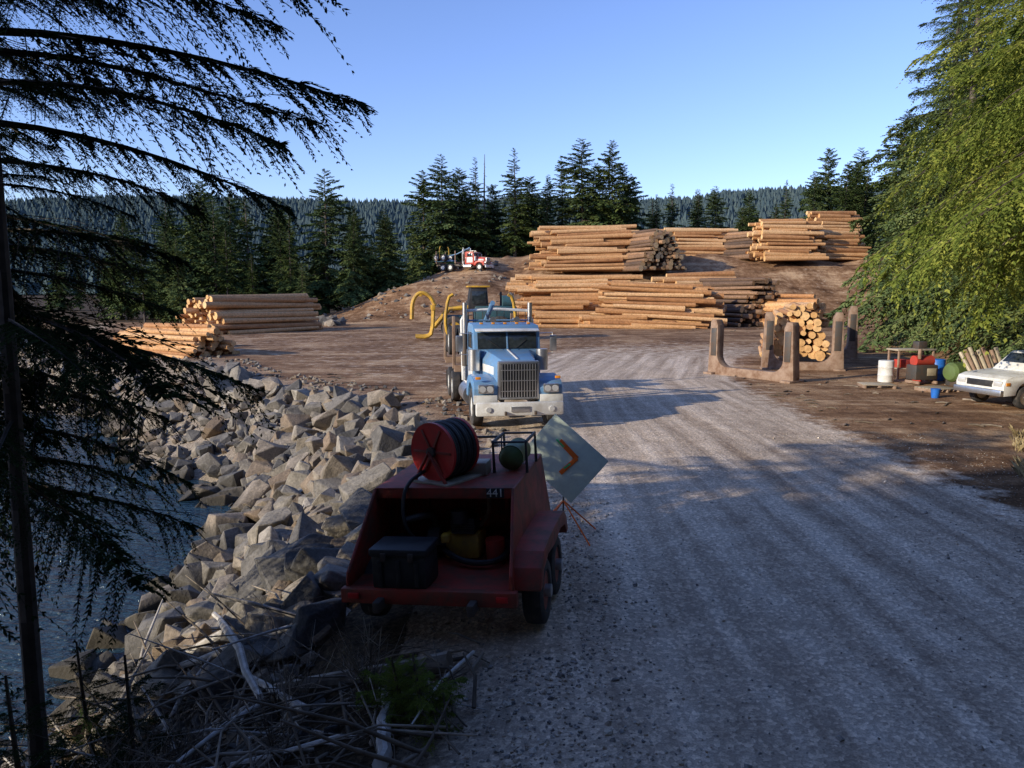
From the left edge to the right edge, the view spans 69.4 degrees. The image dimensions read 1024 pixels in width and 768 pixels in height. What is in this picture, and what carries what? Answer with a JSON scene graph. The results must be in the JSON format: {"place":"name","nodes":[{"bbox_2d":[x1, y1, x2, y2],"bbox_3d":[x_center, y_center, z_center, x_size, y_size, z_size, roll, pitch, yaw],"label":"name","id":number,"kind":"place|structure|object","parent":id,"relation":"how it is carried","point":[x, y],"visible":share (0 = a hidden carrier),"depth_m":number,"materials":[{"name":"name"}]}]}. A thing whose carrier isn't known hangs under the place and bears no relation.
{"place":"outdoors","nodes":[
{"label":"outdoors","id":0,"kind":"place"},
{"bbox_2d":[0,340,237,751],"bbox_3d":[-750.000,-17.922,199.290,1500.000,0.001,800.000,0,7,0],"label":"sea water","id":1,"kind":"structure","parent":0,"point":[55,641],"depth_m":16.30,"materials":[{"name":"blue liquid"}]},
{"bbox_2d":[0,0,1023,203],"label":"sky","id":2,"kind":"structure","parent":0,"point":[692,95],"materials":[{"name":"blue"}]},
{"bbox_2d":[20,242,1023,767],"bbox_3d":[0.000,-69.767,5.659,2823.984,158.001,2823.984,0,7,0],"label":"ground","id":3,"kind":"structure","parent":0,"point":[636,392],"depth_m":10.17,"materials":[{"name":"soil"}]},
{"bbox_2d":[0,673,79,767],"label":"spruce seedling","id":4,"kind":"object","parent":3,"relation":"on","point":[17,757],"visible":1,"depth_m":5.85,"materials":[{"name":"green plant"}]},
{"bbox_2d":[41,247,75,309],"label":"spruce tree","id":5,"kind":"object","parent":3,"relation":"on","point":[57,304],"visible":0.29,"depth_m":164.25,"materials":[{"name":"green plant"}]},
{"bbox_2d":[22,642,150,767],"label":"spruce seedling","id":6,"kind":"object","parent":3,"relation":"on","point":[87,724],"visible":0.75,"depth_m":7.99,"materials":[{"name":"green plant"}]},
{"bbox_2d":[54,653,183,767],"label":"spruce seedling","id":7,"kind":"object","parent":3,"relation":"on","point":[129,722],"visible":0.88,"depth_m":6.54,"materials":[{"name":"green plant"}]},
{"bbox_2d":[91,212,151,319],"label":"spruce tree","id":8,"kind":"object","parent":3,"relation":"on","point":[123,226],"visible":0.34,"depth_m":104.54,"materials":[{"name":"green plant"}]},
{"bbox_2d":[0,0,273,734],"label":"hemlock tree","id":9,"kind":"object","parent":3,"relation":"on","point":[83,335],"visible":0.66,"depth_m":7.63,"materials":[{"name":"green plant"}]},
{"bbox_2d":[129,244,158,321],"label":"spruce tree","id":10,"kind":"object","parent":3,"relation":"on","point":[147,293],"visible":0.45,"depth_m":96.06,"materials":[{"name":"green plant"}]},
{"bbox_2d":[141,201,184,318],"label":"spruce tree","id":11,"kind":"object","parent":3,"relation":"on","point":[167,220],"visible":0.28,"depth_m":108.58,"materials":[{"name":"green plant"}]},
{"bbox_2d":[145,231,186,320],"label":"spruce tree","id":12,"kind":"object","parent":3,"relation":"on","point":[165,274],"visible":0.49,"depth_m":100.02,"materials":[{"name":"green plant"}]},
{"bbox_2d":[119,323,239,358],"bbox_3d":[-20.810,-2.751,45.620,9.324,2.030,3.974,5,8,34],"label":"log stack","id":13,"kind":"object","parent":3,"relation":"on","point":[205,336],"visible":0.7,"depth_m":43.80,"materials":[{"name":"brown wood"}]},
{"bbox_2d":[160,238,202,322],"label":"spruce tree","id":14,"kind":"object","parent":3,"relation":"on","point":[180,298],"visible":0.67,"depth_m":92.78,"materials":[{"name":"green plant"}]},
{"bbox_2d":[0,0,377,767],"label":"hemlock tree","id":15,"kind":"object","parent":3,"relation":"on","point":[20,496],"visible":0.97,"depth_m":6.15,"materials":[{"name":"green plant"}]},
{"bbox_2d":[157,180,236,306],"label":"spruce tree","id":16,"kind":"object","parent":3,"relation":"on","point":[188,241],"visible":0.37,"depth_m":104.17,"materials":[{"name":"green plant"}]},
{"bbox_2d":[0,345,422,767],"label":"riprap rocks","id":17,"kind":"object","parent":3,"relation":"on","point":[299,507],"visible":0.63,"depth_m":15.84,"materials":[{"name":"stone"}]},
{"bbox_2d":[176,625,288,669],"bbox_3d":[-3.499,3.236,8.966,1.929,0.943,0.103,2,7,18],"label":"driftwood log","id":18,"kind":"object","parent":17,"relation":"on","point":[213,654],"visible":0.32,"depth_m":9.03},
{"bbox_2d":[211,612,263,700],"bbox_3d":[-3.344,3.123,8.782,0.144,0.913,4.196,-4,8,-28],"label":"driftwood log","id":19,"kind":"object","parent":17,"relation":"on","point":[225,627],"visible":0.94,"depth_m":7.93,"materials":[{"name":"wood"}]},
{"bbox_2d":[70,339,506,767],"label":"shore stones","id":20,"kind":"object","parent":17,"relation":"on","point":[228,736],"visible":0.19,"depth_m":8.01,"materials":[{"name":"stone"}]},
{"bbox_2d":[185,198,243,297],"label":"spruce tree","id":21,"kind":"object","parent":3,"relation":"on","point":[208,289],"visible":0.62,"depth_m":99.23,"materials":[{"name":"green plant"}]},
{"bbox_2d":[210,229,245,294],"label":"spruce tree","id":22,"kind":"object","parent":3,"relation":"on","point":[228,286],"visible":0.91,"depth_m":95.63,"materials":[{"name":"green plant"}]},
{"bbox_2d":[52,608,404,767],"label":"bare shrub","id":23,"kind":"object","parent":3,"relation":"on","point":[288,684],"visible":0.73,"depth_m":6.75,"materials":[{"name":"plant"}]},
{"bbox_2d":[212,187,252,289],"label":"spruce tree","id":24,"kind":"object","parent":3,"relation":"on","point":[233,215],"visible":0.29,"depth_m":117.47,"materials":[{"name":"green plant"}]},
{"bbox_2d":[0,572,489,767],"bbox_3d":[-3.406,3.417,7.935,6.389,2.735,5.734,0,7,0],"label":"fallen branches","id":25,"kind":"object","parent":3,"relation":"on","point":[362,731],"visible":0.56,"depth_m":6.71,"materials":[{"name":"wood"}]},
{"bbox_2d":[242,675,309,711],"bbox_3d":[-2.397,3.072,7.424,0.102,0.379,1.576,-6,9,-38],"label":"driftwood log","id":26,"kind":"object","parent":25,"relation":"on","point":[261,683],"visible":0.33,"depth_m":7.16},
{"bbox_2d":[372,691,394,767],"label":"driftwood log","id":27,"kind":"object","parent":25,"relation":"on","point":[383,747],"visible":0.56,"depth_m":5.83,"materials":[{"name":"wood"}]},
{"bbox_2d":[175,293,322,334],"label":"log stack","id":28,"kind":"object","parent":3,"relation":"on","point":[247,314],"visible":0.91,"depth_m":70.04,"materials":[{"name":"brown wood"}]},
{"bbox_2d":[231,185,270,293],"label":"spruce tree","id":29,"kind":"object","parent":3,"relation":"on","point":[240,226],"visible":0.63,"depth_m":103.01,"materials":[{"name":"green plant"}]},
{"bbox_2d":[207,734,342,767],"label":"driftwood log","id":30,"kind":"object","parent":3,"relation":"on","point":[292,749],"visible":0.49,"depth_m":6.20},
{"bbox_2d":[265,229,301,293],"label":"spruce tree","id":31,"kind":"object","parent":3,"relation":"on","point":[276,254],"visible":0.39,"depth_m":100.19,"materials":[{"name":"green plant"}]},
{"bbox_2d":[247,210,322,303],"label":"spruce tree","id":32,"kind":"object","parent":3,"relation":"on","point":[265,262],"visible":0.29,"depth_m":107.48,"materials":[{"name":"green plant"}]},
{"bbox_2d":[275,213,302,293],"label":"spruce tree","id":33,"kind":"object","parent":3,"relation":"on","point":[286,286],"visible":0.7,"depth_m":96.41,"materials":[{"name":"green plant"}]},
{"bbox_2d":[292,168,352,315],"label":"spruce tree","id":34,"kind":"object","parent":3,"relation":"on","point":[319,251],"visible":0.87,"depth_m":104.70,"materials":[{"name":"green plant"}]},
{"bbox_2d":[327,213,375,307],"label":"spruce tree","id":35,"kind":"object","parent":3,"relation":"on","point":[352,291],"visible":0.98,"depth_m":102.22,"materials":[{"name":"green plant"}]},
{"bbox_2d":[338,205,378,299],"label":"spruce tree","id":36,"kind":"object","parent":3,"relation":"on","point":[368,253],"visible":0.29,"depth_m":109.93,"materials":[{"name":"green plant"}]},
{"bbox_2d":[272,651,452,699],"bbox_3d":[-1.502,2.899,7.319,1.884,0.678,0.199,1,7,11],"label":"driftwood log","id":37,"kind":"object","parent":3,"relation":"on","point":[445,658],"visible":0.36,"depth_m":7.25,"materials":[{"name":"wood"}]},
{"bbox_2d":[365,216,406,295],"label":"spruce tree","id":38,"kind":"object","parent":3,"relation":"on","point":[394,251],"visible":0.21,"depth_m":117.81,"materials":[{"name":"green plant"}]},
{"bbox_2d":[369,208,413,296],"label":"spruce tree","id":39,"kind":"object","parent":3,"relation":"on","point":[390,280],"visible":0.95,"depth_m":107.96,"materials":[{"name":"green plant"}]},
{"bbox_2d":[354,655,431,737],"bbox_3d":[-0.984,3.145,6.539,0.796,1.669,0.739,-3,8,-24],"label":"spruce seedling","id":40,"kind":"object","parent":3,"relation":"on","point":[394,674],"visible":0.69,"depth_m":6.40,"materials":[{"name":"green plant"}]},
{"bbox_2d":[316,260,526,325],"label":"rubble rocks","id":41,"kind":"object","parent":3,"relation":"on","point":[332,320],"visible":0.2,"depth_m":94.87,"materials":[{"name":"stone"}]},
{"bbox_2d":[382,653,469,755],"bbox_3d":[-0.739,3.143,6.319,0.739,1.669,0.796,0,7,0],"label":"spruce seedling","id":42,"kind":"object","parent":3,"relation":"on","point":[419,689],"visible":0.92,"depth_m":6.25,"materials":[{"name":"green plant"}]},
{"bbox_2d":[399,170,454,280],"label":"spruce tree","id":43,"kind":"object","parent":3,"relation":"on","point":[423,259],"visible":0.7,"depth_m":124.65,"materials":[{"name":"green plant"}]},
{"bbox_2d":[5,184,885,294],"bbox_3d":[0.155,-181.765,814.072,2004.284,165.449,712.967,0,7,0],"label":"distant forest","id":44,"kind":"object","parent":3,"relation":"on","point":[765,202],"visible":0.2,"depth_m":891.08,"materials":[{"name":"plant"}]},
{"bbox_2d":[416,154,474,271],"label":"spruce tree","id":45,"kind":"object","parent":3,"relation":"on","point":[446,226],"visible":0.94,"depth_m":120.72,"materials":[{"name":"green plant"}]},
{"bbox_2d":[341,417,567,623],"bbox_3d":[-0.443,1.426,9.289,2.180,2.190,3.950,-2,6,12],"label":"hose reel trailer","id":46,"kind":"object","parent":3,"relation":"on","point":[453,517],"visible":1,"depth_m":8.32,"materials":[{"name":"red paint"}]},
{"bbox_2d":[410,286,516,338],"bbox_3d":[-3.960,-5.758,59.648,8.501,4.301,3.248,-1,7,-8],"label":"log loader","id":47,"kind":"object","parent":3,"relation":"on","point":[477,298],"visible":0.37,"depth_m":58.77,"materials":[{"name":"yellow metal"}]},
{"bbox_2d":[433,246,493,270],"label":"logging truck","id":48,"kind":"object","parent":3,"relation":"on","point":[476,260],"visible":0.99,"depth_m":107.78,"materials":[{"name":"metal"}]},
{"bbox_2d":[430,167,499,259],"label":"spruce tree","id":49,"kind":"object","parent":3,"relation":"on","point":[462,203],"visible":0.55,"depth_m":126.20,"materials":[{"name":"green plant"}]},
{"bbox_2d":[463,157,495,255],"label":"spruce tree","id":50,"kind":"object","parent":3,"relation":"on","point":[480,243],"visible":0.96,"depth_m":123.11,"materials":[{"name":"green plant"}]},
{"bbox_2d":[470,184,510,257],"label":"spruce tree","id":51,"kind":"object","parent":3,"relation":"on","point":[495,215],"visible":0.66,"depth_m":130.73,"materials":[{"name":"green plant"}]},
{"bbox_2d":[444,293,563,425],"bbox_3d":[-0.568,-1.095,23.812,2.960,3.652,9.320,-1,7,-10],"label":"logging truck","id":52,"kind":"object","parent":3,"relation":"on","point":[501,362],"visible":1,"depth_m":20.89,"materials":[{"name":"metal"}]},
{"bbox_2d":[493,148,537,256],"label":"spruce tree","id":53,"kind":"object","parent":3,"relation":"on","point":[516,243],"visible":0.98,"depth_m":123.00,"materials":[{"name":"green plant"}]},
{"bbox_2d":[497,176,551,256],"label":"spruce tree","id":54,"kind":"object","parent":3,"relation":"on","point":[533,206],"visible":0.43,"depth_m":129.51,"materials":[{"name":"green plant"}]},
{"bbox_2d":[523,175,559,255],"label":"spruce tree","id":55,"kind":"object","parent":3,"relation":"on","point":[547,219],"visible":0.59,"depth_m":126.92,"materials":[{"name":"green plant"}]},
{"bbox_2d":[515,300,603,327],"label":"log stack","id":56,"kind":"object","parent":3,"relation":"on","point":[555,319],"visible":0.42,"depth_m":80.41,"materials":[{"name":"brown wood"}]},
{"bbox_2d":[551,158,576,225],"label":"spruce tree","id":57,"kind":"object","parent":3,"relation":"on","point":[558,219],"visible":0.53,"depth_m":132.60,"materials":[{"name":"green plant"}]},
{"bbox_2d":[529,414,608,545],"bbox_3d":[0.778,1.359,11.016,1.331,1.861,0.868,2,7,14],"label":"traffic sign","id":58,"kind":"object","parent":3,"relation":"on","point":[574,463],"visible":0.93,"depth_m":10.87,"materials":[{"name":"metal"}]},
{"bbox_2d":[506,274,654,310],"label":"log stack","id":59,"kind":"object","parent":3,"relation":"on","point":[527,287],"visible":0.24,"depth_m":83.18,"materials":[{"name":"brown peeled wood"}]},
{"bbox_2d":[524,224,638,271],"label":"log stack","id":60,"kind":"object","parent":3,"relation":"on","point":[579,248],"visible":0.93,"depth_m":105.49,"materials":[{"name":"brown peeled wood"}]},
{"bbox_2d":[554,138,610,225],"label":"spruce tree","id":61,"kind":"object","parent":3,"relation":"on","point":[582,214],"visible":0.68,"depth_m":124.77,"materials":[{"name":"green plant"}]},
{"bbox_2d":[587,140,639,229],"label":"spruce tree","id":62,"kind":"object","parent":3,"relation":"on","point":[606,202],"visible":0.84,"depth_m":124.13,"materials":[{"name":"green plant"}]},
{"bbox_2d":[578,315,674,328],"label":"log stack","id":63,"kind":"object","parent":3,"relation":"on","point":[586,321],"visible":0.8,"depth_m":78.64,"materials":[{"name":"brown wood"}]},
{"bbox_2d":[610,163,645,224],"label":"spruce tree","id":64,"kind":"object","parent":3,"relation":"on","point":[628,192],"visible":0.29,"depth_m":131.04,"materials":[{"name":"green plant"}]},
{"bbox_2d":[616,228,686,271],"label":"log stack","id":65,"kind":"object","parent":3,"relation":"on","point":[651,249],"visible":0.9,"depth_m":102.70,"materials":[{"name":"brown wood"}]},
{"bbox_2d":[590,281,726,328],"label":"log stack","id":66,"kind":"object","parent":3,"relation":"on","point":[690,306],"visible":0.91,"depth_m":79.02,"materials":[{"name":"brown wood"}]},
{"bbox_2d":[302,328,1023,426],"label":"bark debris","id":67,"kind":"object","parent":3,"relation":"on","point":[972,424],"visible":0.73,"depth_m":25.38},
{"bbox_2d":[661,184,684,227],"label":"spruce tree","id":68,"kind":"object","parent":3,"relation":"on","point":[671,210],"visible":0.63,"depth_m":142.87,"materials":[{"name":"green plant"}]},
{"bbox_2d":[651,271,735,283],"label":"log stack","id":69,"kind":"object","parent":3,"relation":"on","point":[686,278],"visible":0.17,"depth_m":96.04,"materials":[{"name":"brown wood"}]},
{"bbox_2d":[658,228,737,255],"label":"log stack","id":70,"kind":"object","parent":3,"relation":"on","point":[692,241],"visible":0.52,"depth_m":114.94,"materials":[{"name":"brown wood"}]},
{"bbox_2d":[702,186,729,227],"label":"spruce tree","id":71,"kind":"object","parent":3,"relation":"on","point":[717,219],"visible":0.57,"depth_m":144.49,"materials":[{"name":"green plant"}]},
{"bbox_2d":[720,231,758,259],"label":"log stack","id":72,"kind":"object","parent":3,"relation":"on","point":[737,244],"visible":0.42,"depth_m":112.57,"materials":[{"name":"brown wood"}]},
{"bbox_2d":[699,278,781,326],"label":"log stack","id":73,"kind":"object","parent":3,"relation":"on","point":[742,296],"visible":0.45,"depth_m":83.63,"materials":[{"name":"brown wood"}]},
{"bbox_2d":[738,191,762,230],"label":"spruce tree","id":74,"kind":"object","parent":3,"relation":"on","point":[753,218],"visible":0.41,"depth_m":146.32,"materials":[{"name":"green plant"}]},
{"bbox_2d":[703,319,803,383],"bbox_3d":[10.400,-1.484,32.054,0.920,2.500,4.700,-4,8,-32],"label":"log cradle","id":75,"kind":"object","parent":3,"relation":"on","point":[787,372],"visible":0.98,"depth_m":31.35,"materials":[{"name":"metal"}]},
{"bbox_2d":[740,294,830,327],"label":"log stack","id":76,"kind":"object","parent":3,"relation":"on","point":[818,307],"visible":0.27,"depth_m":81.72,"materials":[{"name":"brown wood"}]},
{"bbox_2d":[747,218,828,260],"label":"log stack","id":77,"kind":"object","parent":3,"relation":"on","point":[786,239],"visible":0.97,"depth_m":108.09,"materials":[{"name":"brown wood"}]},
{"bbox_2d":[759,312,845,370],"bbox_3d":[14.000,-2.054,35.611,3.800,2.800,0.920,2,7,14],"label":"log cradle","id":78,"kind":"object","parent":3,"relation":"on","point":[834,361],"visible":0.91,"depth_m":35.43,"materials":[{"name":"metal"}]},
{"bbox_2d":[758,302,830,360],"bbox_3d":[14.623,-2.825,38.520,3.434,2.844,5.674,2,7,16],"label":"log bundle","id":79,"kind":"object","parent":78,"relation":"on","point":[814,343],"visible":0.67,"depth_m":36.14,"materials":[{"name":"brown wood"}]},
{"bbox_2d":[799,171,827,219],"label":"spruce tree","id":80,"kind":"object","parent":3,"relation":"on","point":[810,189],"visible":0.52,"depth_m":136.30,"materials":[{"name":"green plant"}]},
{"bbox_2d":[778,306,858,358],"bbox_3d":[17.400,-2.920,41.953,4.200,3.000,0.920,2,7,14],"label":"log cradle","id":81,"kind":"object","parent":3,"relation":"on","point":[851,349],"visible":0.42,"depth_m":41.36,"materials":[{"name":"metal"}]},
{"bbox_2d":[796,147,847,213],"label":"spruce tree","id":82,"kind":"object","parent":3,"relation":"on","point":[827,194],"visible":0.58,"depth_m":141.80,"materials":[{"name":"green plant"}]},
{"bbox_2d":[806,211,870,260],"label":"log stack","id":83,"kind":"object","parent":3,"relation":"on","point":[839,240],"visible":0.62,"depth_m":111.93,"materials":[{"name":"brown wood"}]},
{"bbox_2d":[830,162,864,233],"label":"spruce tree","id":84,"kind":"object","parent":3,"relation":"on","point":[848,198],"visible":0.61,"depth_m":117.04,"materials":[{"name":"green plant"}]},
{"bbox_2d":[832,164,881,248],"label":"spruce tree","id":85,"kind":"object","parent":3,"relation":"on","point":[859,174],"visible":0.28,"depth_m":128.21,"materials":[{"name":"green plant"}]},
{"bbox_2d":[854,170,881,250],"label":"spruce tree","id":86,"kind":"object","parent":3,"relation":"on","point":[865,203],"visible":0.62,"depth_m":120.92,"materials":[{"name":"green plant"}]},
{"bbox_2d":[857,382,896,388],"bbox_3d":[14.200,0.054,28.815,1.200,0.137,1.000,1,7,11],"label":"wooden pallet","id":87,"kind":"object","parent":3,"relation":"on","point":[878,385],"visible":1,"depth_m":28.57,"materials":[{"name":"beige wood"}]},
{"bbox_2d":[877,360,894,382],"bbox_3d":[15.500,-0.531,30.658,0.620,0.900,0.620,0,7,0],"label":"fuel drum","id":88,"kind":"object","parent":87,"relation":"on","point":[886,371],"visible":0.98,"depth_m":30.42,"materials":[{"name":"white paint"}]},
{"bbox_2d":[856,109,918,239],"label":"spruce tree","id":89,"kind":"object","parent":3,"relation":"on","point":[879,185],"visible":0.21,"depth_m":124.60,"materials":[{"name":"green plant"}]},
{"bbox_2d":[886,341,936,378],"bbox_3d":[17.200,-1.042,31.906,1.800,1.590,0.800,-1,7,-8],"label":"workbench","id":90,"kind":"object","parent":3,"relation":"on","point":[903,363],"visible":0.73,"depth_m":31.67,"materials":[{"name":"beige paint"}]},
{"bbox_2d":[823,0,1006,354],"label":"spruce tree","id":91,"kind":"object","parent":3,"relation":"on","point":[865,307],"visible":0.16,"depth_m":48.38,"materials":[{"name":"green plant"}]},
{"bbox_2d":[905,349,937,384],"bbox_3d":[16.600,-0.732,29.929,1.000,1.410,0.800,-1,7,-10],"label":"generator","id":92,"kind":"object","parent":3,"relation":"on","point":[923,368],"visible":1,"depth_m":29.70,"materials":[{"name":"metal"}]},
{"bbox_2d":[852,0,1023,367],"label":"cedar tree","id":93,"kind":"object","parent":3,"relation":"on","point":[945,164],"visible":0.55,"depth_m":25.96,"materials":[{"name":"green plant"}]},
{"bbox_2d":[868,0,1017,354],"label":"spruce tree","id":94,"kind":"object","parent":3,"relation":"on","point":[935,105],"visible":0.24,"depth_m":43.02,"materials":[{"name":"green plant"}]},
{"bbox_2d":[882,0,1018,323],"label":"spruce tree","id":95,"kind":"object","parent":3,"relation":"on","point":[966,58],"visible":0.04,"depth_m":51.90,"materials":[{"name":"green plant"}]},
{"bbox_2d":[879,2,1023,355],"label":"cedar tree","id":96,"kind":"object","parent":3,"relation":"on","point":[968,233],"visible":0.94,"depth_m":21.86,"materials":[{"name":"green plant"}]},
{"bbox_2d":[943,362,966,385],"bbox_3d":[17.800,-0.395,29.365,1.200,0.930,0.760,-2,7,-15],"label":"oil tank","id":97,"kind":"object","parent":3,"relation":"on","point":[952,372],"visible":0.45,"depth_m":29.10,"materials":[{"name":"metal"}]},
{"bbox_2d":[914,101,1023,362],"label":"spruce tree","id":98,"kind":"object","parent":3,"relation":"on","point":[940,336],"visible":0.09,"depth_m":38.50,"materials":[{"name":"green plant"}]},
{"bbox_2d":[959,347,1001,370],"bbox_3d":[18.379,-0.617,28.587,1.901,1.618,0.838,0,7,0],"label":"pipe pile","id":99,"kind":"object","parent":3,"relation":"on","point":[976,363],"visible":0.41,"depth_m":28.72,"materials":[{"name":"beige paint"}]},
{"bbox_2d":[945,268,1023,364],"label":"spruce tree","id":100,"kind":"object","parent":3,"relation":"on","point":[983,342],"visible":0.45,"depth_m":34.73,"materials":[{"name":"green plant"}]},
{"bbox_2d":[953,350,1023,408],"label":"white pickup truck","id":101,"kind":"object","parent":3,"relation":"on","point":[1004,377],"visible":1,"depth_m":23.81,"materials":[{"name":"paint"}]},
{"bbox_2d":[967,0,1023,332],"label":"cedar tree","id":102,"kind":"object","parent":3,"relation":"on","point":[1006,300],"visible":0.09,"depth_m":31.88,"materials":[{"name":"green plant"}]},
{"bbox_2d":[971,19,1023,251],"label":"cedar tree","id":103,"kind":"object","parent":3,"relation":"on","point":[995,47],"visible":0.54,"depth_m":23.62,"materials":[{"name":"green plant"}]},
{"bbox_2d":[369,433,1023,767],"bbox_3d":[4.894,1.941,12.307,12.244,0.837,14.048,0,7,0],"label":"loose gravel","id":104,"kind":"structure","parent":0,"point":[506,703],"depth_m":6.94,"materials":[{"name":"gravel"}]},
{"bbox_2d":[1008,423,1023,478],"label":"dry grass","id":105,"kind":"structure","parent":0,"point":[1017,467],"depth_m":17.05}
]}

